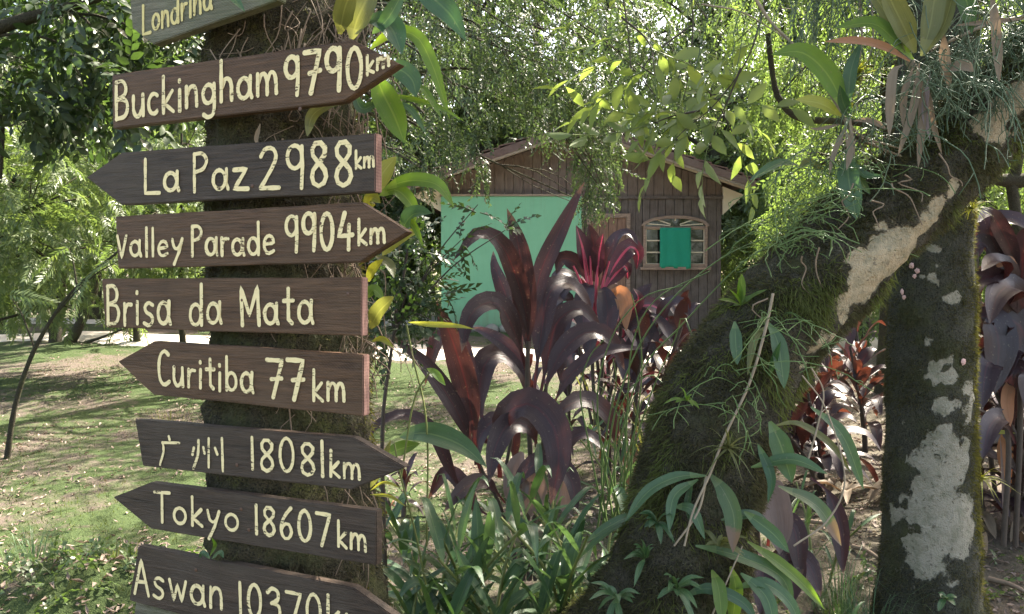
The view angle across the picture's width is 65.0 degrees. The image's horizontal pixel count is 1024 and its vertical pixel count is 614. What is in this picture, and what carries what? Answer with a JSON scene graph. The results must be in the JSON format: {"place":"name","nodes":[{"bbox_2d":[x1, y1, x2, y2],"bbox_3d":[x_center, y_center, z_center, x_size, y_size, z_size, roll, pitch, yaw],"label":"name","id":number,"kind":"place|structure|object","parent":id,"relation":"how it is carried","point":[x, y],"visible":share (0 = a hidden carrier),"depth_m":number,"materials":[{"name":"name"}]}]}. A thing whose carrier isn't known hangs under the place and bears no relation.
{"place":"outdoors","nodes":[
{"label":"outdoors","id":0,"kind":"place"},
{"bbox_2d":[0,331,877,362],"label":"gravel path","id":1,"kind":"structure","parent":0,"point":[117,337],"depth_m":11.61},
{"bbox_2d":[8,0,1010,286],"label":"sky","id":2,"kind":"structure","parent":0,"point":[660,24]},
{"bbox_2d":[0,290,1023,613],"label":"ground","id":3,"kind":"structure","parent":0,"point":[72,414],"depth_m":5.60,"materials":[{"name":"plant"}]},
{"bbox_2d":[0,523,84,565],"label":"grass tuft","id":4,"kind":"object","parent":3,"relation":"on","point":[32,556],"visible":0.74,"depth_m":3.43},
{"bbox_2d":[4,245,117,458],"bbox_3d":[-3.132,0.267,6.024,1.288,1.731,0.334,0,2,9],"label":"sapling","id":5,"kind":"object","parent":3,"relation":"on","point":[71,295],"visible":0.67,"depth_m":5.99,"materials":[{"name":"green plant"}]},
{"bbox_2d":[0,169,149,343],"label":"forked tree","id":6,"kind":"object","parent":3,"relation":"on","point":[77,327],"visible":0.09,"depth_m":11.38,"materials":[{"name":"green plant"}]},
{"bbox_2d":[0,73,164,347],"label":"feathery shrub","id":7,"kind":"object","parent":3,"relation":"on","point":[44,199],"visible":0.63,"depth_m":8.04,"materials":[{"name":"green plant"}]},
{"bbox_2d":[0,0,175,322],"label":"dense tree","id":8,"kind":"object","parent":3,"relation":"on","point":[13,178],"visible":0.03,"depth_m":14.93,"materials":[{"name":"green plant"}]},
{"bbox_2d":[0,0,204,178],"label":"shade tree","id":9,"kind":"object","parent":3,"relation":"on","point":[71,116],"visible":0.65,"depth_m":5.47,"materials":[{"name":"green plant"}]},
{"bbox_2d":[0,14,204,341],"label":"feathery shrub","id":10,"kind":"object","parent":3,"relation":"on","point":[187,135],"visible":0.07,"depth_m":11.32,"materials":[{"name":"green plant"}]},
{"bbox_2d":[1,1,203,318],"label":"airy tree","id":11,"kind":"object","parent":3,"relation":"on","point":[96,311],"visible":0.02,"depth_m":16.88,"materials":[{"name":"green plant"}]},
{"bbox_2d":[57,120,205,341],"bbox_3d":[-4.172,-0.892,9.898,2.510,3.744,3.292,-1,2,-42],"label":"feathery shrub","id":12,"kind":"object","parent":3,"relation":"on","point":[149,272],"visible":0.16,"depth_m":9.38,"materials":[{"name":"green plant"}]},
{"bbox_2d":[195,0,424,605],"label":"tree trunk","id":13,"kind":"object","parent":3,"relation":"on","point":[290,24],"visible":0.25,"depth_m":2.10,"materials":[{"name":"brown plant"}]},
{"bbox_2d":[135,602,177,613],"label":"direction sign","id":14,"kind":"object","parent":13,"relation":"attached to","point":[140,608],"visible":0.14,"depth_m":2.18,"materials":[{"name":"grey wood"}]},
{"bbox_2d":[130,0,285,46],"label":"direction sign","id":15,"kind":"object","parent":13,"relation":"attached to","point":[161,23],"visible":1,"depth_m":2.06,"materials":[{"name":"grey wood"}]},
{"bbox_2d":[88,133,381,204],"bbox_3d":[-0.738,-0.340,2.039,0.944,0.144,0.032,1,2,24],"label":"direction sign","id":16,"kind":"object","parent":13,"relation":"attached to","point":[333,166],"visible":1,"depth_m":1.99,"materials":[{"name":"black wood"}]},
{"bbox_2d":[102,277,367,335],"bbox_3d":[-0.731,-0.006,2.041,0.850,0.136,0.030,1,2,24],"label":"direction sign","id":17,"kind":"object","parent":13,"relation":"attached to","point":[330,306],"visible":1,"depth_m":2.00,"materials":[{"name":"brown wood"}]},
{"bbox_2d":[119,341,368,415],"bbox_3d":[-0.700,0.170,2.028,0.792,0.155,0.030,1,2,24],"label":"direction sign","id":18,"kind":"object","parent":13,"relation":"attached to","point":[323,381],"visible":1,"depth_m":1.98,"materials":[{"name":"brown wood"}]},
{"bbox_2d":[114,481,381,564],"bbox_3d":[-0.697,0.531,2.036,0.852,0.133,0.029,1,2,24],"label":"direction sign","id":19,"kind":"object","parent":13,"relation":"attached to","point":[347,532],"visible":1,"depth_m":1.99,"materials":[{"name":"black wood"}]},
{"bbox_2d":[112,40,403,129],"bbox_3d":[-0.659,-0.543,1.989,0.899,0.152,0.029,1,2,24],"label":"direction sign","id":20,"kind":"object","parent":13,"relation":"attached to","point":[332,74],"visible":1,"depth_m":1.97,"materials":[{"name":"brown wood"}]},
{"bbox_2d":[116,202,411,268],"bbox_3d":[-0.647,-0.172,1.992,0.913,0.146,0.030,1,2,24],"label":"direction sign","id":21,"kind":"object","parent":13,"relation":"attached to","point":[357,232],"visible":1,"depth_m":1.97,"materials":[{"name":"brown wood"}]},
{"bbox_2d":[130,544,400,613],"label":"direction sign","id":22,"kind":"object","parent":13,"relation":"attached to","point":[177,581],"visible":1,"depth_m":2.03,"materials":[{"name":"black wood"}]},
{"bbox_2d":[136,418,409,488],"bbox_3d":[-0.622,0.364,1.996,0.840,0.128,0.030,1,2,24],"label":"direction sign","id":23,"kind":"object","parent":13,"relation":"attached to","point":[333,460],"visible":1,"depth_m":1.98,"materials":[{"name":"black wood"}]},
{"bbox_2d":[254,105,337,142],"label":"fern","id":24,"kind":"object","parent":13,"relation":"attached to","point":[312,115],"visible":0.77,"depth_m":1.98,"materials":[{"name":"plant"}]},
{"bbox_2d":[366,256,395,347],"bbox_3d":[-0.317,-0.015,1.990,0.121,0.226,0.052,1,2,43],"label":"orchid","id":25,"kind":"object","parent":13,"relation":"attached to","point":[378,309],"visible":0.95,"depth_m":1.99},
{"bbox_2d":[333,0,465,40],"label":"orchid","id":26,"kind":"object","parent":13,"relation":"attached to","point":[353,17],"visible":0.99,"depth_m":1.99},
{"bbox_2d":[363,157,453,255],"bbox_3d":[-0.256,-0.255,2.003,0.230,0.254,0.091,0,2,0],"label":"orchid","id":27,"kind":"object","parent":13,"relation":"attached to","point":[405,196],"visible":0.81,"depth_m":2.00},
{"bbox_2d":[353,10,464,142],"bbox_3d":[-0.306,-0.571,1.986,0.377,0.338,0.086,0,2,0],"label":"orchid","id":28,"kind":"object","parent":13,"relation":"attached to","point":[388,104],"visible":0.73,"depth_m":2.00,"materials":[{"name":"plant"}]},
{"bbox_2d":[145,0,491,300],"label":"dense tree","id":29,"kind":"object","parent":3,"relation":"on","point":[400,209],"visible":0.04,"depth_m":16.99,"materials":[{"name":"green plant"}]},
{"bbox_2d":[375,452,429,516],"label":"cordyline","id":30,"kind":"object","parent":3,"relation":"on","point":[405,478],"visible":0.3,"depth_m":4.80,"materials":[{"name":"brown plant"}]},
{"bbox_2d":[378,492,436,604],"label":"ginger plant","id":31,"kind":"object","parent":3,"relation":"on","point":[404,531],"visible":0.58,"depth_m":3.38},
{"bbox_2d":[360,132,457,316],"bbox_3d":[-2.809,-1.621,18.453,3.634,4.650,3.100,0,2,-9],"label":"bushy tree","id":32,"kind":"object","parent":3,"relation":"on","point":[421,253],"visible":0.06,"depth_m":18.24,"materials":[{"name":"green plant"}]},
{"bbox_2d":[389,321,485,588],"bbox_3d":[-0.274,0.658,2.678,0.352,1.228,0.170,1,2,31],"label":"ginger plant","id":33,"kind":"object","parent":3,"relation":"on","point":[443,436],"visible":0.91,"depth_m":2.71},
{"bbox_2d":[382,531,492,613],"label":"ginger plant","id":34,"kind":"object","parent":3,"relation":"on","point":[462,593],"visible":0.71,"depth_m":2.39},
{"bbox_2d":[356,0,534,310],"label":"airy tree","id":35,"kind":"object","parent":3,"relation":"on","point":[372,127],"visible":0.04,"depth_m":20.27,"materials":[{"name":"green plant"}]},
{"bbox_2d":[394,481,504,613],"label":"ginger plant","id":36,"kind":"object","parent":3,"relation":"on","point":[411,582],"visible":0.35,"depth_m":2.77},
{"bbox_2d":[386,474,521,613],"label":"ginger plant","id":37,"kind":"object","parent":3,"relation":"on","point":[493,521],"visible":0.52,"depth_m":2.71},
{"bbox_2d":[368,201,540,596],"bbox_3d":[-0.304,0.472,3.329,0.850,1.854,0.671,0,2,0],"label":"leaf shrub","id":38,"kind":"object","parent":3,"relation":"on","point":[420,296],"visible":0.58,"depth_m":3.29,"materials":[{"name":"green plant"}]},
{"bbox_2d":[357,0,610,236],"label":"tall tree","id":39,"kind":"object","parent":3,"relation":"on","point":[505,138],"visible":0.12,"depth_m":18.87,"materials":[{"name":"green plant"}]},
{"bbox_2d":[419,497,566,613],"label":"ginger plant","id":40,"kind":"object","parent":3,"relation":"on","point":[512,596],"visible":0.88,"depth_m":2.56,"materials":[{"name":"plant"}]},
{"bbox_2d":[400,443,586,612],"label":"ginger plant","id":41,"kind":"object","parent":3,"relation":"on","point":[540,469],"visible":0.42,"depth_m":3.10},
{"bbox_2d":[14,80,984,303],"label":"woodland","id":42,"kind":"object","parent":3,"relation":"on","point":[438,273],"depth_m":30.05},
{"bbox_2d":[370,183,642,580],"bbox_3d":[0.000,0.337,3.716,1.209,1.880,0.760,0,2,0],"label":"cordyline","id":43,"kind":"object","parent":3,"relation":"on","point":[522,299],"visible":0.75,"depth_m":3.64,"materials":[{"name":"purple plant"}]},
{"bbox_2d":[0,534,1023,613],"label":"ground cover","id":44,"kind":"object","parent":3,"relation":"on","point":[99,550],"visible":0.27,"depth_m":3.25,"materials":[{"name":"green plant"}]},
{"bbox_2d":[0,337,1023,613],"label":"fallen leaves","id":45,"kind":"object","parent":3,"relation":"on","point":[122,557],"visible":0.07,"depth_m":4.97,"materials":[{"name":"plant"}]},
{"bbox_2d":[373,0,657,163],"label":"airy tree","id":46,"kind":"object","parent":3,"relation":"on","point":[456,111],"depth_m":21.68,"materials":[{"name":"green plant"}]},
{"bbox_2d":[449,430,584,613],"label":"ginger plant","id":47,"kind":"object","parent":3,"relation":"on","point":[493,578],"visible":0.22,"depth_m":3.36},
{"bbox_2d":[468,503,629,613],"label":"ginger plant","id":48,"kind":"object","parent":3,"relation":"on","point":[568,584],"visible":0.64,"depth_m":2.58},
{"bbox_2d":[482,472,627,613],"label":"ginger plant","id":49,"kind":"object","parent":3,"relation":"on","point":[527,536],"visible":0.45,"depth_m":2.83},
{"bbox_2d":[353,0,762,235],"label":"drooping tree","id":50,"kind":"object","parent":3,"relation":"on","point":[486,37],"visible":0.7,"depth_m":8.57,"materials":[{"name":"green plant"}]},
{"bbox_2d":[530,353,616,461],"bbox_3d":[0.323,0.763,5.596,0.816,0.998,0.588,1,2,24],"label":"cordyline","id":51,"kind":"object","parent":3,"relation":"on","point":[567,390],"visible":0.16,"depth_m":5.49,"materials":[{"name":"purple plant"}]},
{"bbox_2d":[525,464,633,595],"bbox_3d":[0.336,1.039,3.659,0.620,0.701,0.508,0,2,0],"label":"ginger plant","id":52,"kind":"object","parent":3,"relation":"on","point":[547,507],"visible":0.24,"depth_m":3.58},
{"bbox_2d":[406,122,759,331],"bbox_3d":[1.079,-1.251,15.910,5.658,3.576,6.516,0,2,0],"label":"hut","id":53,"kind":"object","parent":3,"relation":"on","point":[674,229],"visible":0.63,"depth_m":13.14,"materials":[{"name":"brown wood"}]},
{"bbox_2d":[586,214,630,327],"bbox_3d":[1.576,-0.589,13.163,0.715,1.875,0.047,0,2,0],"label":"door","id":54,"kind":"structure","parent":53,"relation":"in","point":[622,221],"depth_m":13.15,"materials":[{"name":"wood"}]},
{"bbox_2d":[640,215,710,269],"bbox_3d":[2.669,-1.051,13.141,1.151,0.887,0.131,0,2,0],"label":"window","id":55,"kind":"structure","parent":53,"relation":"in","point":[675,242],"depth_m":13.12,"materials":[{"name":"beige wood"}]},
{"bbox_2d":[552,385,639,511],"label":"ginger plant","id":56,"kind":"object","parent":3,"relation":"on","point":[620,459],"visible":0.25,"depth_m":4.53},
{"bbox_2d":[544,276,662,476],"bbox_3d":[0.647,0.516,5.504,1.018,1.502,0.834,-1,2,-30],"label":"cordyline","id":57,"kind":"object","parent":3,"relation":"on","point":[608,362],"visible":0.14,"depth_m":5.53,"materials":[{"name":"purple plant"}]},
{"bbox_2d":[565,368,654,489],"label":"ginger plant","id":58,"kind":"object","parent":3,"relation":"on","point":[604,396],"visible":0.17,"depth_m":4.72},
{"bbox_2d":[551,224,689,426],"bbox_3d":[0.653,0.119,4.930,0.920,1.261,0.389,0,2,-9],"label":"cordyline","id":59,"kind":"object","parent":3,"relation":"on","point":[596,254],"visible":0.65,"depth_m":4.95,"materials":[{"name":"purple plant"}]},
{"bbox_2d":[502,0,767,153],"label":"tall tree","id":60,"kind":"object","parent":3,"relation":"on","point":[673,17],"visible":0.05,"depth_m":21.66,"materials":[{"name":"green plant"}]},
{"bbox_2d":[576,298,696,487],"bbox_3d":[0.774,0.621,5.000,0.989,1.362,0.628,1,2,38],"label":"cordyline","id":61,"kind":"object","parent":3,"relation":"on","point":[681,310],"visible":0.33,"depth_m":4.86,"materials":[{"name":"purple plant"}]},
{"bbox_2d":[628,290,699,422],"bbox_3d":[1.288,0.589,6.454,0.596,1.455,0.856,-1,2,-37],"label":"cordyline","id":62,"kind":"object","parent":3,"relation":"on","point":[692,306],"visible":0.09,"depth_m":6.41,"materials":[{"name":"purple plant"}]},
{"bbox_2d":[580,232,784,528],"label":"arching stems","id":63,"kind":"object","parent":3,"relation":"on","point":[605,465],"visible":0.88,"depth_m":2.95,"materials":[{"name":"plant"}]},
{"bbox_2d":[563,0,879,295],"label":"airy tree","id":64,"kind":"object","parent":3,"relation":"on","point":[714,156],"visible":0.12,"depth_m":17.85,"materials":[{"name":"green plant"}]},
{"bbox_2d":[615,0,877,271],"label":"dense tree","id":65,"kind":"object","parent":3,"relation":"on","point":[694,44],"visible":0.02,"depth_m":20.97,"materials":[{"name":"green plant"}]},
{"bbox_2d":[690,75,822,293],"bbox_3d":[6.392,-2.518,20.166,4.456,6.685,5.223,1,2,35],"label":"bushy tree","id":66,"kind":"object","parent":3,"relation":"on","point":[748,249],"visible":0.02,"depth_m":19.42,"materials":[{"name":"green plant"}]},
{"bbox_2d":[548,21,1023,613],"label":"leaning tree","id":67,"kind":"object","parent":3,"relation":"on","point":[836,293],"visible":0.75,"depth_m":2.41,"materials":[{"name":"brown plant"}]},
{"bbox_2d":[590,581,639,613],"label":"leafy sprig","id":68,"kind":"object","parent":67,"relation":"attached to","point":[625,594],"visible":1,"depth_m":2.24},
{"bbox_2d":[624,538,653,585],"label":"leafy sprig","id":69,"kind":"object","parent":67,"relation":"attached to","point":[643,552],"visible":1,"depth_m":2.26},
{"bbox_2d":[533,0,756,167],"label":"hanging twig","id":70,"kind":"object","parent":67,"relation":"hanging from","point":[695,76],"visible":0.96,"depth_m":2.90,"materials":[{"name":"green plant"}]},
{"bbox_2d":[639,510,674,543],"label":"leafy sprig","id":71,"kind":"object","parent":67,"relation":"attached to","point":[660,526],"visible":1,"depth_m":2.25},
{"bbox_2d":[555,0,775,222],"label":"hanging twig","id":72,"kind":"object","parent":67,"relation":"hanging from","point":[675,86],"visible":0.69,"depth_m":3.09,"materials":[{"name":"green plant"}]},
{"bbox_2d":[657,573,703,613],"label":"leafy sprig","id":73,"kind":"object","parent":67,"relation":"attached to","point":[686,595],"visible":1,"depth_m":2.20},
{"bbox_2d":[625,471,741,551],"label":"strap fern","id":74,"kind":"object","parent":67,"relation":"attached to","point":[728,502],"visible":0.97,"depth_m":2.27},
{"bbox_2d":[544,0,830,216],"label":"hanging twig","id":75,"kind":"object","parent":67,"relation":"hanging from","point":[684,121],"visible":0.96,"depth_m":2.89,"materials":[{"name":"green plant"}]},
{"bbox_2d":[704,529,746,556],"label":"leafy sprig","id":76,"kind":"object","parent":67,"relation":"attached to","point":[720,541],"visible":0.91,"depth_m":2.27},
{"bbox_2d":[695,428,761,486],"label":"air plant","id":77,"kind":"object","parent":67,"relation":"attached to","point":[728,445],"visible":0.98,"depth_m":2.25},
{"bbox_2d":[718,274,766,307],"bbox_3d":[0.684,-0.046,2.391,0.132,0.107,0.098,1,2,37],"label":"bromeliad","id":78,"kind":"object","parent":67,"relation":"attached to","point":[741,297],"visible":1,"depth_m":2.41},
{"bbox_2d":[690,509,823,613],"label":"strap fern","id":79,"kind":"object","parent":67,"relation":"attached to","point":[732,599],"visible":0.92,"depth_m":2.27,"materials":[{"name":"plant"}]},
{"bbox_2d":[729,321,789,388],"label":"strap fern","id":80,"kind":"object","parent":67,"relation":"attached to","point":[779,347],"visible":0.89,"depth_m":2.30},
{"bbox_2d":[674,293,845,613],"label":"dry vine","id":81,"kind":"object","parent":67,"relation":"attached to","point":[702,493],"visible":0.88,"depth_m":2.26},
{"bbox_2d":[649,307,873,464],"bbox_3d":[0.693,0.207,2.245,0.587,0.408,0.465,0,2,0],"label":"hanging cactus","id":82,"kind":"object","parent":67,"relation":"hanging from","point":[762,364],"visible":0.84,"depth_m":2.24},
{"bbox_2d":[749,158,823,180],"bbox_3d":[0.850,-0.423,2.473,0.288,0.083,0.024,-1,2,-23],"label":"bromeliad","id":83,"kind":"object","parent":67,"relation":"attached to","point":[774,164],"visible":0.77,"depth_m":2.46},
{"bbox_2d":[751,406,863,544],"bbox_3d":[0.839,0.484,2.259,0.311,0.398,0.096,0,2,0],"label":"strap fern","id":84,"kind":"object","parent":67,"relation":"attached to","point":[785,459],"visible":0.99,"depth_m":2.28,"materials":[{"name":"plant"}]},
{"bbox_2d":[771,42,885,218],"bbox_3d":[0.952,-0.526,2.384,0.334,0.540,0.109,0,2,-2],"label":"bromeliad","id":85,"kind":"object","parent":67,"relation":"attached to","point":[838,87],"visible":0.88,"depth_m":2.40,"materials":[{"name":"green plant"}]},
{"bbox_2d":[705,153,954,277],"bbox_3d":[0.874,-0.273,2.432,0.756,0.375,0.850,-1,2,-22],"label":"hanging cactus","id":86,"kind":"object","parent":67,"relation":"hanging from","point":[812,211],"visible":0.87,"depth_m":2.38,"materials":[{"name":"plant"}]},
{"bbox_2d":[687,0,989,99],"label":"hanging cactus","id":87,"kind":"object","parent":67,"relation":"hanging from","point":[814,19],"visible":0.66,"depth_m":2.59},
{"bbox_2d":[701,0,1023,156],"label":"dead branch","id":88,"kind":"object","parent":67,"relation":"attached to","point":[851,128],"visible":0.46,"depth_m":2.55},
{"bbox_2d":[769,54,1023,201],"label":"hanging cactus","id":89,"kind":"object","parent":67,"relation":"hanging from","point":[872,129],"visible":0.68,"depth_m":2.36,"materials":[{"name":"plant"}]},
{"bbox_2d":[824,0,1023,167],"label":"bromeliad","id":90,"kind":"object","parent":67,"relation":"attached to","point":[891,24],"visible":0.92,"depth_m":2.36,"materials":[{"name":"green plant"}]},
{"bbox_2d":[861,0,1023,169],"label":"hanging cactus","id":91,"kind":"object","parent":67,"relation":"hanging from","point":[978,55],"visible":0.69,"depth_m":2.41,"materials":[{"name":"plant"}]},
{"bbox_2d":[701,29,881,325],"bbox_3d":[5.700,-2.022,14.914,4.542,5.813,3.875,0,2,0],"label":"bushy tree","id":92,"kind":"object","parent":3,"relation":"on","point":[764,161],"visible":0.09,"depth_m":14.77,"materials":[{"name":"green plant"}]},
{"bbox_2d":[753,477,849,613],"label":"cordyline","id":93,"kind":"object","parent":3,"relation":"on","point":[784,519],"visible":0.49,"depth_m":2.81,"materials":[{"name":"purple plant"}]},
{"bbox_2d":[751,45,882,347],"bbox_3d":[4.662,-1.324,11.192,3.100,4.651,3.634,-1,2,-36],"label":"bushy tree","id":94,"kind":"object","parent":3,"relation":"on","point":[863,328],"visible":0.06,"depth_m":10.98,"materials":[{"name":"green plant"}]},
{"bbox_2d":[764,470,881,581],"bbox_3d":[1.424,1.112,3.904,0.435,0.520,0.541,-1,2,-20],"label":"ginger plant","id":95,"kind":"object","parent":3,"relation":"on","point":[807,517],"visible":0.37,"depth_m":3.85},
{"bbox_2d":[774,348,880,494],"bbox_3d":[2.009,0.742,5.217,0.768,1.140,0.945,1,2,25],"label":"cordyline","id":96,"kind":"object","parent":3,"relation":"on","point":[802,436],"visible":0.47,"depth_m":5.17,"materials":[{"name":"brown plant"}]},
{"bbox_2d":[788,474,882,504],"bbox_3d":[2.166,1.140,5.036,0.751,0.102,0.641,0,2,0],"label":"dry leaf pile","id":97,"kind":"object","parent":3,"relation":"on","point":[875,488],"visible":0.53,"depth_m":5.03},
{"bbox_2d":[814,341,871,425],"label":"cordyline","id":98,"kind":"object","parent":3,"relation":"on","point":[837,363],"visible":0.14,"depth_m":6.78,"materials":[{"name":"brown plant"}]},
{"bbox_2d":[799,547,897,613],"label":"grass tuft","id":99,"kind":"object","parent":3,"relation":"on","point":[843,598],"visible":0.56,"depth_m":3.47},
{"bbox_2d":[814,320,885,452],"bbox_3d":[2.707,0.562,6.295,0.921,1.308,0.827,-1,2,-33],"label":"cordyline","id":100,"kind":"object","parent":3,"relation":"on","point":[859,371],"visible":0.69,"depth_m":6.14,"materials":[{"name":"brown plant"}]},
{"bbox_2d":[703,0,1023,393],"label":"weeping tree","id":101,"kind":"object","parent":3,"relation":"on","point":[797,129],"visible":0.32,"depth_m":8.23,"materials":[{"name":"green plant"}]},
{"bbox_2d":[766,33,1023,234],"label":"dark bough","id":102,"kind":"object","parent":101,"relation":"attached to","point":[1014,183],"visible":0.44,"depth_m":7.57,"materials":[{"name":"brown plant"}]},
{"bbox_2d":[800,567,936,613],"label":"grass tuft","id":103,"kind":"object","parent":3,"relation":"on","point":[854,605],"visible":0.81,"depth_m":3.32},
{"bbox_2d":[750,0,1004,204],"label":"tall tree","id":104,"kind":"object","parent":3,"relation":"on","point":[829,28],"visible":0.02,"depth_m":18.30,"materials":[{"name":"green plant"}]},
{"bbox_2d":[870,0,1023,613],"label":"patched tree","id":105,"kind":"object","parent":3,"relation":"on","point":[932,529],"visible":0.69,"depth_m":3.26,"materials":[{"name":"brown plant"}]},
{"bbox_2d":[978,419,1013,505],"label":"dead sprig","id":106,"kind":"object","parent":3,"relation":"on","point":[1001,450],"visible":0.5,"depth_m":4.19,"materials":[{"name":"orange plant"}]},
{"bbox_2d":[974,206,1023,546],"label":"cordyline","id":107,"kind":"object","parent":3,"relation":"on","point":[1000,272],"visible":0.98,"depth_m":3.82,"materials":[{"name":"purple plant"}]},
{"bbox_2d":[977,389,1023,477],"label":"cordyline","id":108,"kind":"object","parent":3,"relation":"on","point":[991,453],"visible":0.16,"depth_m":4.29,"materials":[{"name":"purple plant"}]},
{"bbox_2d":[978,302,1023,500],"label":"cordyline","id":109,"kind":"object","parent":3,"relation":"on","point":[981,349],"visible":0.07,"depth_m":4.83,"materials":[{"name":"purple plant"}]},
{"bbox_2d":[979,416,1023,530],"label":"cordyline","id":110,"kind":"object","parent":3,"relation":"on","point":[997,503],"visible":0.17,"depth_m":4.42,"materials":[{"name":"purple plant"}]},
{"bbox_2d":[980,511,1023,552],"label":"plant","id":111,"kind":"object","parent":3,"relation":"on","point":[989,521],"visible":0.27,"depth_m":4.32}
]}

